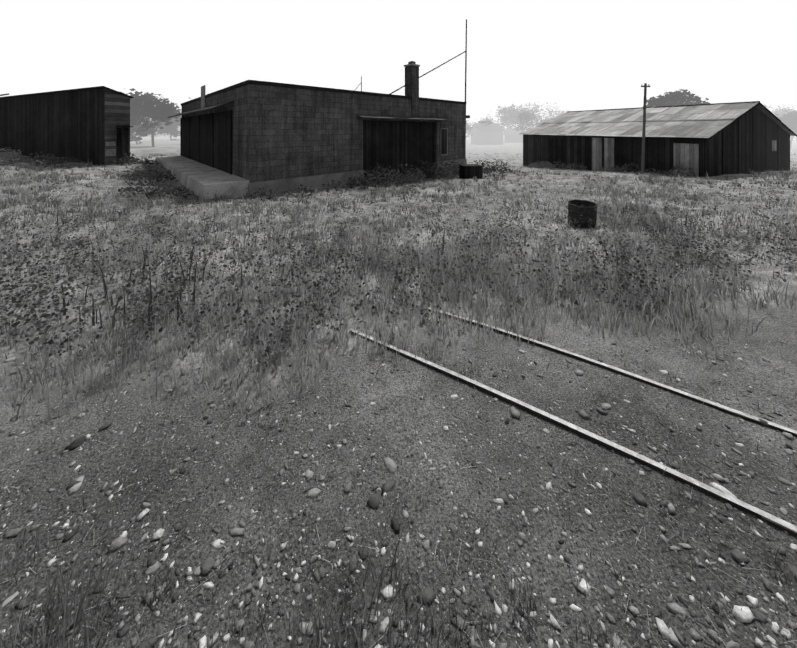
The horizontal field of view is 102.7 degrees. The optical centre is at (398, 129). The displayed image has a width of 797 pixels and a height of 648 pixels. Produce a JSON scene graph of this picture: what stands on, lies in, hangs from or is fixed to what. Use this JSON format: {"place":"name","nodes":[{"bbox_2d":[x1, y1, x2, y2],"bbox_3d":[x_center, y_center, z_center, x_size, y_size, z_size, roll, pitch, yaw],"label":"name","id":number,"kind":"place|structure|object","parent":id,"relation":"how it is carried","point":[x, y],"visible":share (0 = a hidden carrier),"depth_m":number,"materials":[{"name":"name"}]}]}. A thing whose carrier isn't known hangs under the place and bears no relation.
{"place":"outdoors","nodes":[
{"label":"outdoors","id":0,"kind":"place"},
{"bbox_2d":[0,131,796,647],"bbox_3d":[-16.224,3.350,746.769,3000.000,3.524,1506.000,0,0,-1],"label":"ground","id":1,"kind":"structure","parent":0,"point":[392,383],"depth_m":1.64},
{"bbox_2d":[0,86,132,165],"bbox_3d":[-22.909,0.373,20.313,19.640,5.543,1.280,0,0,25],"label":"shed","id":2,"kind":"structure","parent":1,"relation":"on","point":[86,125],"depth_m":17.44,"materials":[{"name":"wood"}]},
{"bbox_2d":[130,120,157,143],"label":"tree","id":3,"kind":"object","parent":1,"relation":"on","point":[133,129],"depth_m":44.01,"materials":[{"name":"grey plant"}]},
{"bbox_2d":[118,88,180,146],"bbox_3d":[-28.951,-1.042,37.524,6.740,7.301,6.439,0,0,-1],"label":"tree","id":4,"kind":"object","parent":1,"relation":"on","point":[157,109],"depth_m":36.24,"materials":[{"name":"grey plant"}]},
{"bbox_2d":[154,115,181,140],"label":"tree","id":5,"kind":"object","parent":1,"relation":"on","point":[172,129],"depth_m":60.17,"materials":[{"name":"grey plant"}]},
{"bbox_2d":[158,111,181,135],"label":"house","id":6,"kind":"structure","parent":1,"relation":"on","point":[178,128],"depth_m":94.58,"materials":[{"name":"grey"}]},
{"bbox_2d":[155,156,248,199],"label":"loading platform","id":7,"kind":"structure","parent":1,"relation":"on","point":[198,179],"depth_m":10.70,"materials":[{"name":"concrete"}]},
{"bbox_2d":[167,61,466,196],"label":"building","id":8,"kind":"structure","parent":1,"relation":"on","point":[276,136],"depth_m":12.51,"materials":[{"name":"brick"}]},
{"bbox_2d":[354,19,469,117],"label":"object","id":9,"kind":"object","parent":8,"relation":"attached to","point":[465,52],"visible":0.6,"depth_m":18.51,"materials":[{"name":"black metal"}]},
{"bbox_2d":[16,214,686,328],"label":"seed stalks","id":10,"kind":"object","parent":1,"relation":"on","point":[111,302],"visible":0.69,"depth_m":2.98,"materials":[{"name":"black plant"}]},
{"bbox_2d":[0,147,796,366],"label":"weeds","id":11,"kind":"object","parent":1,"relation":"on","point":[146,174],"visible":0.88,"depth_m":3.39,"materials":[{"name":"grey plant"}]},
{"bbox_2d":[0,326,796,647],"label":"grass tufts","id":12,"kind":"object","parent":1,"relation":"on","point":[64,608],"visible":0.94,"depth_m":1.07,"materials":[{"name":"grey plant"}]},
{"bbox_2d":[0,349,796,647],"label":"stones","id":13,"kind":"object","parent":1,"relation":"on","point":[546,632],"visible":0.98,"depth_m":1.22,"materials":[{"name":"grey stone"}]},
{"bbox_2d":[0,341,796,647],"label":"stones","id":14,"kind":"object","parent":1,"relation":"on","point":[745,614],"visible":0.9,"depth_m":1.23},
{"bbox_2d":[466,120,472,137],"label":"belt tree","id":15,"kind":"object","parent":1,"relation":"on","point":[468,132],"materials":[{"name":"grey plant"}]},
{"bbox_2d":[459,164,482,178],"bbox_3d":[3.627,2.727,16.018,0.976,1.835,0.866,0,0,-7],"label":"crate","id":16,"kind":"object","parent":1,"relation":"on","point":[469,171],"visible":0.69,"depth_m":15.64,"materials":[{"name":"black wood"}]},
{"bbox_2d":[466,118,493,135],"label":"belt tree","id":17,"kind":"object","parent":1,"relation":"on","point":[482,121],"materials":[{"name":"grey plant"}]},
{"bbox_2d":[470,123,503,144],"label":"building","id":18,"kind":"structure","parent":1,"relation":"on","point":[489,134],"depth_m":101.91,"materials":[{"name":"grey"}]},
{"bbox_2d":[487,105,518,127],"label":"belt tree","id":19,"kind":"object","parent":1,"relation":"on","point":[501,117],"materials":[{"name":"grey plant"}]},
{"bbox_2d":[495,102,524,133],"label":"belt tree","id":20,"kind":"object","parent":1,"relation":"on","point":[512,121],"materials":[{"name":"grey plant"}]},
{"bbox_2d":[504,128,527,142],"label":"building","id":21,"kind":"structure","parent":1,"relation":"on","point":[510,136],"depth_m":117.05,"materials":[{"name":"grey"}]},
{"bbox_2d":[509,102,543,127],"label":"belt tree","id":22,"kind":"object","parent":1,"relation":"on","point":[526,110],"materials":[{"name":"grey plant"}]},
{"bbox_2d":[516,108,541,126],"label":"belt tree","id":23,"kind":"object","parent":1,"relation":"on","point":[536,116],"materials":[{"name":"grey plant"}]},
{"bbox_2d":[513,109,553,133],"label":"belt tree","id":24,"kind":"object","parent":1,"relation":"on","point":[527,118],"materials":[{"name":"grey plant"}]},
{"bbox_2d":[350,297,796,536],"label":"rails","id":25,"kind":"object","parent":1,"relation":"on","point":[779,523],"visible":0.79,"depth_m":1.82,"materials":[{"name":"metal"}]},
{"bbox_2d":[567,199,597,227],"bbox_3d":[3.587,1.675,6.232,0.498,0.468,0.483,-3,5,-24],"label":"barrel","id":26,"kind":"object","parent":1,"relation":"on","point":[585,210],"visible":0.83,"depth_m":6.07,"materials":[{"name":"black metal"}]},
{"bbox_2d":[641,83,649,172],"bbox_3d":[14.600,0.769,18.881,0.585,6.958,0.170,0,0,-1],"label":"utility pole","id":27,"kind":"object","parent":1,"relation":"on","point":[645,86],"visible":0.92,"depth_m":18.83,"materials":[{"name":"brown wood"}]},
{"bbox_2d":[523,106,789,176],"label":"shed","id":28,"kind":"structure","parent":1,"relation":"on","point":[757,139],"depth_m":19.90,"materials":[{"name":"wood"}]},
{"bbox_2d":[520,102,794,137],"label":"shed roof","id":29,"kind":"structure","parent":28,"relation":"attached to","point":[703,121],"depth_m":21.42,"materials":[{"name":"grey metal"}]},
{"bbox_2d":[646,89,709,106],"bbox_3d":[35.332,-0.375,38.345,9.584,8.917,8.140,0,0,-1],"label":"tree","id":30,"kind":"object","parent":1,"relation":"on","point":[685,96],"depth_m":38.57,"materials":[{"name":"grey plant"}]},
{"bbox_2d":[764,104,794,116],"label":"belt tree","id":31,"kind":"object","parent":1,"relation":"on","point":[780,110],"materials":[{"name":"grey plant"}]},
{"bbox_2d":[775,110,796,149],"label":"tree","id":32,"kind":"object","parent":1,"relation":"on","point":[789,120],"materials":[{"name":"grey plant"}]},
{"bbox_2d":[0,152,796,423],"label":"field grass","id":33,"kind":"structure","parent":0,"point":[620,205],"depth_m":3.65,"materials":[{"name":"grey plant"}]},
{"bbox_2d":[0,0,796,127],"label":"sky","id":34,"kind":"structure","parent":0,"point":[575,55],"materials":[{"name":"white"}]},
{"bbox_2d":[537,103,566,121],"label":"belt tree","id":35,"kind":"object","parent":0,"point":[555,111],"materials":[{"name":"grey plant"}]},
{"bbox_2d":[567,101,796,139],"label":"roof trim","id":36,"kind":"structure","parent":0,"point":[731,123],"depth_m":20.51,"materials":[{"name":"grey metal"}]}
]}

